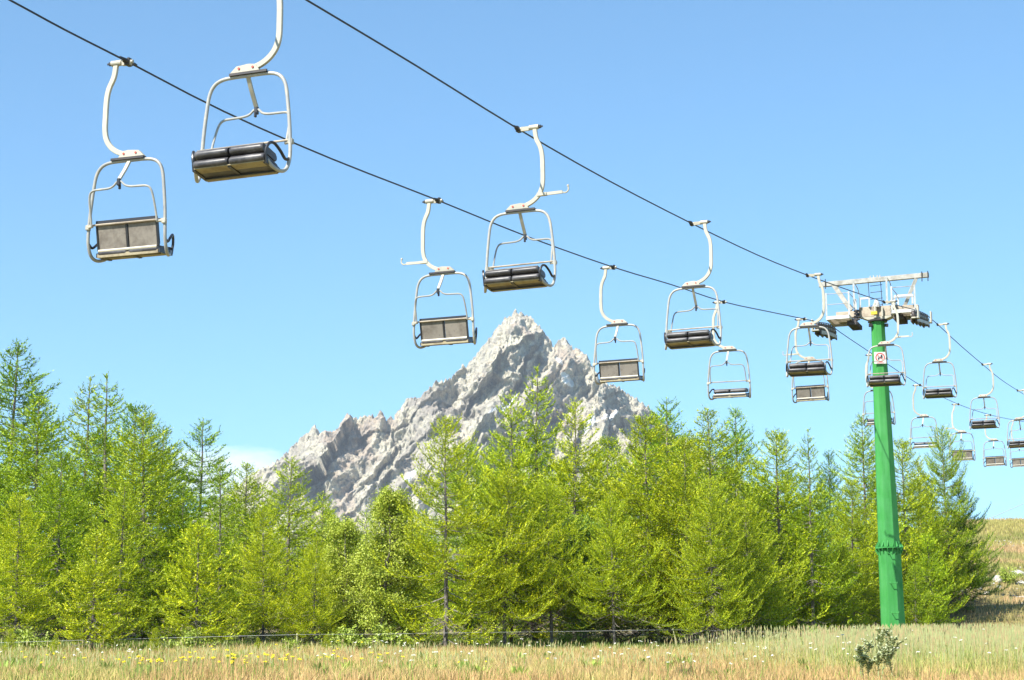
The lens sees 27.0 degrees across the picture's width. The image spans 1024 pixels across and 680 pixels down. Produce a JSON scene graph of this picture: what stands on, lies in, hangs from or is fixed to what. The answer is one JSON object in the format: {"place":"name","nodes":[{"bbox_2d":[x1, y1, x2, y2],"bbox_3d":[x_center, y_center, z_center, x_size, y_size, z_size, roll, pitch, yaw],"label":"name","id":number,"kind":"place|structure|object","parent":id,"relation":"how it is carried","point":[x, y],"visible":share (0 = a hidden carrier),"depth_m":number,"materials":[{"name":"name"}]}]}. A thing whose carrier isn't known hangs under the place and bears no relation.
{"place":"outdoors","nodes":[
{"label":"outdoors","id":0,"kind":"place"},
{"bbox_2d":[164,309,809,605],"bbox_3d":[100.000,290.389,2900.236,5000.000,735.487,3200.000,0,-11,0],"label":"mountain","id":1,"kind":"structure","parent":0,"point":[350,463],"depth_m":2970.48,"materials":[{"name":"stone"}]},
{"bbox_2d":[0,0,1023,539],"label":"sky","id":2,"kind":"structure","parent":0,"point":[838,140],"materials":[{"name":"blue"}]},
{"bbox_2d":[2,519,1023,678],"bbox_3d":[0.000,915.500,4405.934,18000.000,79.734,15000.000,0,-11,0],"label":"ground","id":3,"kind":"structure","parent":0,"point":[954,616],"depth_m":96.75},
{"bbox_2d":[0,433,52,614],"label":"larch tree","id":4,"kind":"object","parent":3,"relation":"on","point":[3,461],"visible":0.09,"depth_m":80.68,"materials":[{"name":"green plant"}]},
{"bbox_2d":[14,628,57,649],"bbox_3d":[-14.396,9.095,64.505,1.449,0.909,1.131,-1,-12,6],"label":"shrub","id":5,"kind":"object","parent":3,"relation":"on","point":[24,639],"visible":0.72,"depth_m":64.38,"materials":[{"name":"green plant"}]},
{"bbox_2d":[0,492,78,642],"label":"larch tree","id":6,"kind":"object","parent":3,"relation":"on","point":[28,598],"visible":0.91,"depth_m":69.57,"materials":[{"name":"green plant"}]},
{"bbox_2d":[0,337,96,636],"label":"larch tree","id":7,"kind":"object","parent":3,"relation":"on","point":[9,384],"visible":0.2,"depth_m":87.06,"materials":[{"name":"green plant"}]},
{"bbox_2d":[0,447,131,639],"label":"larch tree","id":8,"kind":"object","parent":3,"relation":"on","point":[77,544],"visible":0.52,"depth_m":72.73,"materials":[{"name":"green plant"}]},
{"bbox_2d":[0,393,137,640],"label":"larch tree","id":9,"kind":"object","parent":3,"relation":"on","point":[38,433],"visible":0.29,"depth_m":77.39,"materials":[{"name":"green plant"}]},
{"bbox_2d":[0,375,159,636],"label":"larch tree","id":10,"kind":"object","parent":3,"relation":"on","point":[82,405],"visible":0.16,"depth_m":82.76,"materials":[{"name":"green plant"}]},
{"bbox_2d":[45,529,147,651],"bbox_3d":[-12.306,7.593,63.841,3.068,4.010,3.652,-8,-14,39],"label":"larch tree","id":11,"kind":"object","parent":3,"relation":"on","point":[92,629],"visible":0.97,"depth_m":63.55,"materials":[{"name":"green plant"}]},
{"bbox_2d":[25,370,177,637],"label":"larch tree","id":12,"kind":"object","parent":3,"relation":"on","point":[103,436],"visible":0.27,"depth_m":81.56,"materials":[{"name":"green plant"}]},
{"bbox_2d":[56,436,175,634],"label":"larch tree","id":13,"kind":"object","parent":3,"relation":"on","point":[96,456],"visible":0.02,"depth_m":94.89,"materials":[{"name":"green plant"}]},
{"bbox_2d":[49,479,191,642],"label":"larch tree","id":14,"kind":"object","parent":3,"relation":"on","point":[129,516],"visible":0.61,"depth_m":70.84,"materials":[{"name":"green plant"}]},
{"bbox_2d":[27,410,233,640],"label":"larch tree","id":15,"kind":"object","parent":3,"relation":"on","point":[143,451],"visible":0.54,"depth_m":76.01,"materials":[{"name":"green plant"}]},
{"bbox_2d":[72,400,226,635],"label":"larch tree","id":16,"kind":"object","parent":3,"relation":"on","point":[130,407],"visible":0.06,"depth_m":94.94,"materials":[{"name":"green plant"}]},
{"bbox_2d":[99,421,239,637],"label":"larch tree","id":17,"kind":"object","parent":3,"relation":"on","point":[173,466],"visible":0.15,"depth_m":90.59,"materials":[{"name":"green plant"}]},
{"bbox_2d":[129,481,241,638],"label":"larch tree","id":18,"kind":"object","parent":3,"relation":"on","point":[179,517],"visible":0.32,"depth_m":75.74,"materials":[{"name":"green plant"}]},
{"bbox_2d":[160,627,219,650],"bbox_3d":[-9.770,9.043,64.079,1.823,0.884,1.549,9,-14,-37],"label":"shrub","id":19,"kind":"object","parent":3,"relation":"on","point":[186,642],"visible":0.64,"depth_m":63.89,"materials":[{"name":"green plant"}]},
{"bbox_2d":[146,520,254,648],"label":"larch tree","id":20,"kind":"object","parent":3,"relation":"on","point":[200,566],"visible":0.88,"depth_m":65.63,"materials":[{"name":"green plant"}]},
{"bbox_2d":[149,416,271,631],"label":"larch tree","id":21,"kind":"object","parent":3,"relation":"on","point":[201,471],"visible":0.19,"depth_m":96.03,"materials":[{"name":"green plant"}]},
{"bbox_2d":[168,457,271,641],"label":"larch tree","id":22,"kind":"object","parent":3,"relation":"on","point":[219,521],"visible":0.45,"depth_m":74.00,"materials":[{"name":"green plant"}]},
{"bbox_2d":[163,460,313,641],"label":"larch tree","id":23,"kind":"object","parent":3,"relation":"on","point":[245,507],"visible":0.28,"depth_m":76.05,"materials":[{"name":"green plant"}]},
{"bbox_2d":[214,510,319,646],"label":"larch tree","id":24,"kind":"object","parent":3,"relation":"on","point":[269,608],"visible":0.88,"depth_m":67.66,"materials":[{"name":"green plant"}]},
{"bbox_2d":[250,508,318,633],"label":"larch tree","id":25,"kind":"object","parent":3,"relation":"on","point":[294,546],"visible":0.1,"depth_m":93.99,"materials":[{"name":"green plant"}]},
{"bbox_2d":[21,640,548,677],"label":"yellow flowers","id":26,"kind":"object","parent":3,"relation":"on","point":[233,657],"visible":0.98,"depth_m":40.60,"materials":[{"name":"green plant"}]},
{"bbox_2d":[209,455,369,641],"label":"larch tree","id":27,"kind":"object","parent":3,"relation":"on","point":[289,529],"visible":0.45,"depth_m":71.89,"materials":[{"name":"green plant"}]},
{"bbox_2d":[271,536,355,645],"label":"larch tree","id":28,"kind":"object","parent":3,"relation":"on","point":[314,614],"visible":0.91,"depth_m":67.54,"materials":[{"name":"green plant"}]},
{"bbox_2d":[272,491,361,638],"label":"larch tree","id":29,"kind":"object","parent":3,"relation":"on","point":[326,507],"visible":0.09,"depth_m":75.08,"materials":[{"name":"green plant"}]},
{"bbox_2d":[315,515,367,635],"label":"broadleaf tree","id":30,"kind":"object","parent":3,"relation":"on","point":[346,532],"visible":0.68,"depth_m":69.55,"materials":[{"name":"green plant"}]},
{"bbox_2d":[315,624,377,647],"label":"shrub","id":31,"kind":"object","parent":3,"relation":"on","point":[349,639],"visible":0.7,"depth_m":65.28,"materials":[{"name":"green plant"}]},
{"bbox_2d":[343,482,422,643],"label":"broadleaf tree","id":32,"kind":"object","parent":3,"relation":"on","point":[384,507],"visible":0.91,"depth_m":67.70,"materials":[{"name":"green plant"}]},
{"bbox_2d":[371,622,420,649],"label":"shrub","id":33,"kind":"object","parent":3,"relation":"on","point":[384,634],"visible":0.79,"depth_m":66.32,"materials":[{"name":"green plant"}]},
{"bbox_2d":[0,629,804,645],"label":"tape fence","id":34,"kind":"object","parent":3,"relation":"on","point":[404,633],"visible":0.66,"depth_m":65.27,"materials":[{"name":"white paint"}]},
{"bbox_2d":[364,541,441,643],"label":"larch tree","id":35,"kind":"object","parent":3,"relation":"on","point":[415,612],"visible":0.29,"depth_m":68.52,"materials":[{"name":"green plant"}]},
{"bbox_2d":[384,500,453,640],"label":"larch tree","id":36,"kind":"object","parent":3,"relation":"on","point":[419,582],"visible":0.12,"depth_m":77.67,"materials":[{"name":"green plant"}]},
{"bbox_2d":[0,633,856,650],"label":"undergrowth","id":37,"kind":"object","parent":3,"relation":"on","point":[137,639],"visible":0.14,"depth_m":68.77,"materials":[{"name":"green plant"}]},
{"bbox_2d":[360,415,548,647],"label":"larch tree","id":38,"kind":"object","parent":3,"relation":"on","point":[445,598],"visible":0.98,"depth_m":66.87,"materials":[{"name":"green plant"}]},
{"bbox_2d":[429,530,513,643],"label":"larch tree","id":39,"kind":"object","parent":3,"relation":"on","point":[473,623],"visible":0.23,"depth_m":71.57,"materials":[{"name":"green plant"}]},
{"bbox_2d":[423,444,521,636],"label":"larch tree","id":40,"kind":"object","parent":3,"relation":"on","point":[490,450],"visible":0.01,"depth_m":95.47,"materials":[{"name":"green plant"}]},
{"bbox_2d":[405,439,547,638],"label":"larch tree","id":41,"kind":"object","parent":3,"relation":"on","point":[453,541],"visible":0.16,"depth_m":84.72,"materials":[{"name":"green plant"}]},
{"bbox_2d":[0,643,999,677],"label":"meadow herbs","id":42,"kind":"object","parent":3,"relation":"on","point":[520,668],"visible":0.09,"depth_m":47.21,"materials":[{"name":"green plant"}]},
{"bbox_2d":[429,389,576,643],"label":"larch tree","id":43,"kind":"object","parent":3,"relation":"on","point":[522,455],"visible":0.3,"depth_m":73.34,"materials":[{"name":"green plant"}]},
{"bbox_2d":[436,464,574,646],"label":"larch tree","id":44,"kind":"object","parent":3,"relation":"on","point":[504,533],"visible":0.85,"depth_m":67.71,"materials":[{"name":"green plant"}]},
{"bbox_2d":[0,627,1017,679],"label":"white flowers","id":45,"kind":"object","parent":3,"relation":"on","point":[466,660],"visible":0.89,"depth_m":42.08,"materials":[{"name":"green plant"}]},
{"bbox_2d":[0,635,1023,679],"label":"meadow grass","id":46,"kind":"structure","parent":3,"relation":"on","point":[535,665],"depth_m":45.26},
{"bbox_2d":[0,622,1023,673],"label":"seeding grass","id":47,"kind":"structure","parent":3,"relation":"on","point":[971,633],"depth_m":51.55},
{"bbox_2d":[448,442,582,640],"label":"larch tree","id":48,"kind":"object","parent":3,"relation":"on","point":[518,620],"visible":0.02,"depth_m":79.88,"materials":[{"name":"green plant"}]},
{"bbox_2d":[460,366,621,642],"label":"larch tree","id":49,"kind":"object","parent":3,"relation":"on","point":[534,436],"visible":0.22,"depth_m":74.37,"materials":[{"name":"green plant"}]},
{"bbox_2d":[488,475,622,642],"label":"larch tree","id":50,"kind":"object","parent":3,"relation":"on","point":[545,489],"visible":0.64,"depth_m":68.60,"materials":[{"name":"green plant"}]},
{"bbox_2d":[484,397,644,642],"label":"larch tree","id":51,"kind":"object","parent":3,"relation":"on","point":[571,469],"visible":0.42,"depth_m":72.40,"materials":[{"name":"green plant"}]},
{"bbox_2d":[541,629,589,646],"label":"shrub","id":52,"kind":"object","parent":3,"relation":"on","point":[565,638],"visible":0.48,"depth_m":69.34,"materials":[{"name":"green plant"}]},
{"bbox_2d":[556,512,614,644],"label":"broadleaf tree","id":53,"kind":"object","parent":3,"relation":"on","point":[585,630],"visible":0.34,"depth_m":69.49,"materials":[{"name":"green plant"}]},
{"bbox_2d":[520,434,676,641],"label":"larch tree","id":54,"kind":"object","parent":3,"relation":"on","point":[613,442],"visible":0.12,"depth_m":75.20,"materials":[{"name":"green plant"}]},
{"bbox_2d":[562,450,640,634],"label":"larch tree","id":55,"kind":"object","parent":3,"relation":"on","point":[600,498],"visible":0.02,"depth_m":97.20,"materials":[{"name":"green plant"}]},
{"bbox_2d":[549,491,701,644],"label":"larch tree","id":56,"kind":"object","parent":3,"relation":"on","point":[612,588],"visible":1,"depth_m":67.58,"materials":[{"name":"green plant"}]},
{"bbox_2d":[548,413,756,644],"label":"larch tree","id":57,"kind":"object","parent":3,"relation":"on","point":[632,501],"visible":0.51,"depth_m":70.79,"materials":[{"name":"green plant"}]},
{"bbox_2d":[594,396,732,633],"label":"larch tree","id":58,"kind":"object","parent":3,"relation":"on","point":[667,421],"visible":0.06,"depth_m":88.60,"materials":[{"name":"green plant"}]},
{"bbox_2d":[617,409,738,635],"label":"larch tree","id":59,"kind":"object","parent":3,"relation":"on","point":[672,436],"visible":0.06,"depth_m":89.88,"materials":[{"name":"green plant"}]},
{"bbox_2d":[597,436,770,644],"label":"larch tree","id":60,"kind":"object","parent":3,"relation":"on","point":[686,499],"visible":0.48,"depth_m":69.53,"materials":[{"name":"green plant"}]},
{"bbox_2d":[616,436,752,634],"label":"larch tree","id":61,"kind":"object","parent":3,"relation":"on","point":[689,504],"visible":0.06,"depth_m":85.33,"materials":[{"name":"green plant"}]},
{"bbox_2d":[652,474,776,644],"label":"larch tree","id":62,"kind":"object","parent":3,"relation":"on","point":[714,622],"visible":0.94,"depth_m":67.53,"materials":[{"name":"green plant"}]},
{"bbox_2d":[637,404,811,640],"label":"larch tree","id":63,"kind":"object","parent":3,"relation":"on","point":[731,472],"visible":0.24,"depth_m":74.15,"materials":[{"name":"green plant"}]},
{"bbox_2d":[677,496,806,642],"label":"larch tree","id":64,"kind":"object","parent":3,"relation":"on","point":[758,550],"visible":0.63,"depth_m":69.51,"materials":[{"name":"green plant"}]},
{"bbox_2d":[712,405,775,635],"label":"larch tree","id":65,"kind":"object","parent":3,"relation":"on","point":[742,437],"visible":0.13,"depth_m":90.82,"materials":[{"name":"green plant"}]},
{"bbox_2d":[717,473,809,634],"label":"larch tree","id":66,"kind":"object","parent":3,"relation":"on","point":[771,521],"visible":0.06,"depth_m":87.57,"materials":[{"name":"green plant"}]},
{"bbox_2d":[736,563,800,641],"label":"larch tree","id":67,"kind":"object","parent":3,"relation":"on","point":[769,627],"visible":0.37,"depth_m":72.47,"materials":[{"name":"green plant"}]},
{"bbox_2d":[747,470,829,633],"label":"larch tree","id":68,"kind":"object","parent":3,"relation":"on","point":[788,513],"visible":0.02,"depth_m":89.16,"materials":[{"name":"green plant"}]},
{"bbox_2d":[717,426,873,639],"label":"larch tree","id":69,"kind":"object","parent":3,"relation":"on","point":[784,487],"visible":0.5,"depth_m":75.78,"materials":[{"name":"green plant"}]},
{"bbox_2d":[756,427,862,634],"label":"larch tree","id":70,"kind":"object","parent":3,"relation":"on","point":[812,530],"visible":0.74,"depth_m":74.91,"materials":[{"name":"green plant"}]},
{"bbox_2d":[771,491,855,637],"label":"larch tree","id":71,"kind":"object","parent":3,"relation":"on","point":[819,563],"visible":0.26,"depth_m":76.60,"materials":[{"name":"green plant"}]},
{"bbox_2d":[790,450,862,624],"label":"larch tree","id":72,"kind":"object","parent":3,"relation":"on","point":[829,482],"visible":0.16,"depth_m":86.50,"materials":[{"name":"green plant"}]},
{"bbox_2d":[815,545,876,635],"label":"larch tree","id":73,"kind":"object","parent":3,"relation":"on","point":[848,574],"visible":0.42,"depth_m":76.46,"materials":[{"name":"green plant"}]},
{"bbox_2d":[805,476,909,635],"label":"larch tree","id":74,"kind":"object","parent":3,"relation":"on","point":[856,536],"visible":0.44,"depth_m":79.84,"materials":[{"name":"green plant"}]},
{"bbox_2d":[853,639,875,675],"bbox_3d":[6.933,6.324,42.086,0.444,0.850,0.661,-11,-16,42],"label":"thistle","id":75,"kind":"object","parent":3,"relation":"on","point":[861,658],"visible":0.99,"depth_m":42.10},
{"bbox_2d":[811,271,932,630],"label":"lift tower","id":76,"kind":"structure","parent":3,"relation":"on","point":[889,545],"depth_m":74.34,"materials":[{"name":"metal"}]},
{"bbox_2d":[9,0,1023,421],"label":"haul rope","id":77,"kind":"object","parent":76,"relation":"attached to","point":[387,180],"visible":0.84,"depth_m":36.69,"materials":[{"name":"metal"}]},
{"bbox_2d":[85,56,174,262],"bbox_3d":[-5.219,-2.512,29.412,1.278,2.845,0.725,-4,-12,21],"label":"lift chair","id":78,"kind":"object","parent":77,"relation":"hanging from","point":[129,238],"visible":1,"depth_m":29.19,"materials":[{"name":"metal"}]},
{"bbox_2d":[401,197,476,348],"bbox_3d":[-1.370,-1.280,40.248,1.520,2.847,0.725,-4,-11,21],"label":"lift chair","id":79,"kind":"object","parent":77,"relation":"hanging from","point":[455,329],"visible":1,"depth_m":40.01,"materials":[{"name":"metal"}]},
{"bbox_2d":[592,265,644,384],"bbox_3d":[2.544,-0.389,50.631,1.278,2.847,0.725,-4,-13,20],"label":"lift chair","id":80,"kind":"object","parent":77,"relation":"hanging from","point":[614,371],"visible":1,"depth_m":50.39,"materials":[{"name":"white metal"}]},
{"bbox_2d":[707,300,750,399],"bbox_3d":[6.169,0.263,60.666,1.278,2.848,0.725,-4,-11,18],"label":"lift chair","id":81,"kind":"object","parent":77,"relation":"hanging from","point":[733,393],"visible":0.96,"depth_m":60.47,"materials":[{"name":"metal"}]},
{"bbox_2d":[783,317,828,402],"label":"lift chair","id":82,"kind":"object","parent":77,"relation":"hanging from","point":[810,393],"visible":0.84,"depth_m":70.75,"materials":[{"name":"white metal"}]},
{"bbox_2d":[862,354,895,426],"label":"lift chair","id":83,"kind":"object","parent":77,"relation":"hanging from","point":[871,421],"visible":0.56,"depth_m":82.52,"materials":[{"name":"white metal"}]},
{"bbox_2d":[909,384,938,448],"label":"lift chair","id":84,"kind":"object","parent":77,"relation":"hanging from","point":[923,444],"visible":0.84,"depth_m":92.82,"materials":[{"name":"white metal"}]},
{"bbox_2d":[946,403,975,461],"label":"lift chair","id":85,"kind":"object","parent":77,"relation":"hanging from","point":[969,454],"visible":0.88,"depth_m":103.39,"materials":[{"name":"white metal"}]},
{"bbox_2d":[983,414,1006,466],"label":"lift chair","id":86,"kind":"object","parent":77,"relation":"hanging from","point":[992,460],"visible":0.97,"depth_m":114.64,"materials":[{"name":"white metal"}]},
{"bbox_2d":[305,0,1022,393],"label":"haul rope","id":87,"kind":"object","parent":76,"relation":"attached to","point":[573,160],"visible":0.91,"depth_m":37.62,"materials":[{"name":"metal"}]},
{"bbox_2d":[191,0,293,182],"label":"lift chair","id":88,"kind":"object","parent":87,"relation":"hanging from","point":[212,164],"visible":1,"depth_m":25.77,"materials":[{"name":"metal"}]},
{"bbox_2d":[482,124,568,292],"bbox_3d":[0.207,-2.213,35.300,1.520,2.846,0.725,-5,-12,21],"label":"lift chair","id":89,"kind":"object","parent":87,"relation":"hanging from","point":[515,278],"visible":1,"depth_m":35.13,"materials":[{"name":"metal"}]},
{"bbox_2d":[664,220,722,349],"bbox_3d":[3.837,-1.200,45.632,1.278,2.847,0.725,-5,-13,21],"label":"lift chair","id":90,"kind":"object","parent":87,"relation":"hanging from","point":[689,339],"visible":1,"depth_m":45.38,"materials":[{"name":"white metal"}]},
{"bbox_2d":[786,273,832,376],"bbox_3d":[7.876,-0.417,56.789,1.278,2.848,0.725,-3,-12,18],"label":"lift chair","id":91,"kind":"object","parent":87,"relation":"hanging from","point":[807,369],"visible":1,"depth_m":56.58,"materials":[{"name":"white metal"}]},
{"bbox_2d":[866,300,912,386],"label":"lift chair","id":92,"kind":"object","parent":87,"relation":"hanging from","point":[883,380],"visible":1,"depth_m":67.58,"materials":[{"name":"white metal"}]},
{"bbox_2d":[922,323,956,398],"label":"lift chair","id":93,"kind":"object","parent":87,"relation":"hanging from","point":[939,393],"visible":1,"depth_m":78.09,"materials":[{"name":"white metal"}]},
{"bbox_2d":[969,363,999,429],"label":"lift chair","id":94,"kind":"object","parent":87,"relation":"hanging from","point":[983,424],"visible":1,"depth_m":89.27,"materials":[{"name":"white metal"}]},
{"bbox_2d":[1007,389,1023,448],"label":"lift chair","id":95,"kind":"object","parent":87,"relation":"hanging from","point":[1016,444],"visible":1,"depth_m":100.76,"materials":[{"name":"white metal"}]},
{"bbox_2d":[820,411,926,625],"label":"larch tree","id":96,"kind":"object","parent":3,"relation":"on","point":[862,446],"visible":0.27,"depth_m":84.24,"materials":[{"name":"green plant"}]},
{"bbox_2d":[847,506,928,626],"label":"larch tree","id":97,"kind":"object","parent":3,"relation":"on","point":[875,537],"visible":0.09,"depth_m":81.72,"materials":[{"name":"green plant"}]},
{"bbox_2d":[872,627,906,679],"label":"shrub","id":98,"kind":"object","parent":3,"relation":"on","point":[885,653],"visible":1,"depth_m":41.91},
{"bbox_2d":[855,436,981,625],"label":"larch tree","id":99,"kind":"object","parent":3,"relation":"on","point":[912,487],"visible":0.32,"depth_m":84.05,"materials":[{"name":"green plant"}]},
{"bbox_2d":[903,561,938,631],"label":"larch tree","id":100,"kind":"object","parent":3,"relation":"on","point":[914,595],"visible":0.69,"depth_m":79.55,"materials":[{"name":"green plant"}]},
{"bbox_2d":[897,458,970,612],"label":"larch tree","id":101,"kind":"object","parent":3,"relation":"on","point":[921,464],"visible":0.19,"depth_m":88.02,"materials":[{"name":"green plant"}]},
{"bbox_2d":[905,532,967,630],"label":"larch tree","id":102,"kind":"object","parent":3,"relation":"on","point":[929,566],"visible":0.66,"depth_m":81.56,"materials":[{"name":"green plant"}]},
{"bbox_2d":[878,516,1023,629],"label":"slope grass","id":103,"kind":"structure","parent":3,"relation":"on","point":[1011,523],"depth_m":107.71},
{"bbox_2d":[908,423,995,616],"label":"larch tree","id":104,"kind":"object","parent":3,"relation":"on","point":[948,474],"visible":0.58,"depth_m":87.93,"materials":[{"name":"green plant"}]},
{"bbox_2d":[918,479,1011,611],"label":"larch tree","id":105,"kind":"object","parent":3,"relation":"on","point":[987,579],"visible":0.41,"depth_m":88.53,"materials":[{"name":"green plant"}]},
{"bbox_2d":[996,566,1022,582],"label":"bush","id":106,"kind":"object","parent":3,"relation":"on","point":[1006,576],"visible":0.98,"depth_m":98.65,"materials":[{"name":"plant"}]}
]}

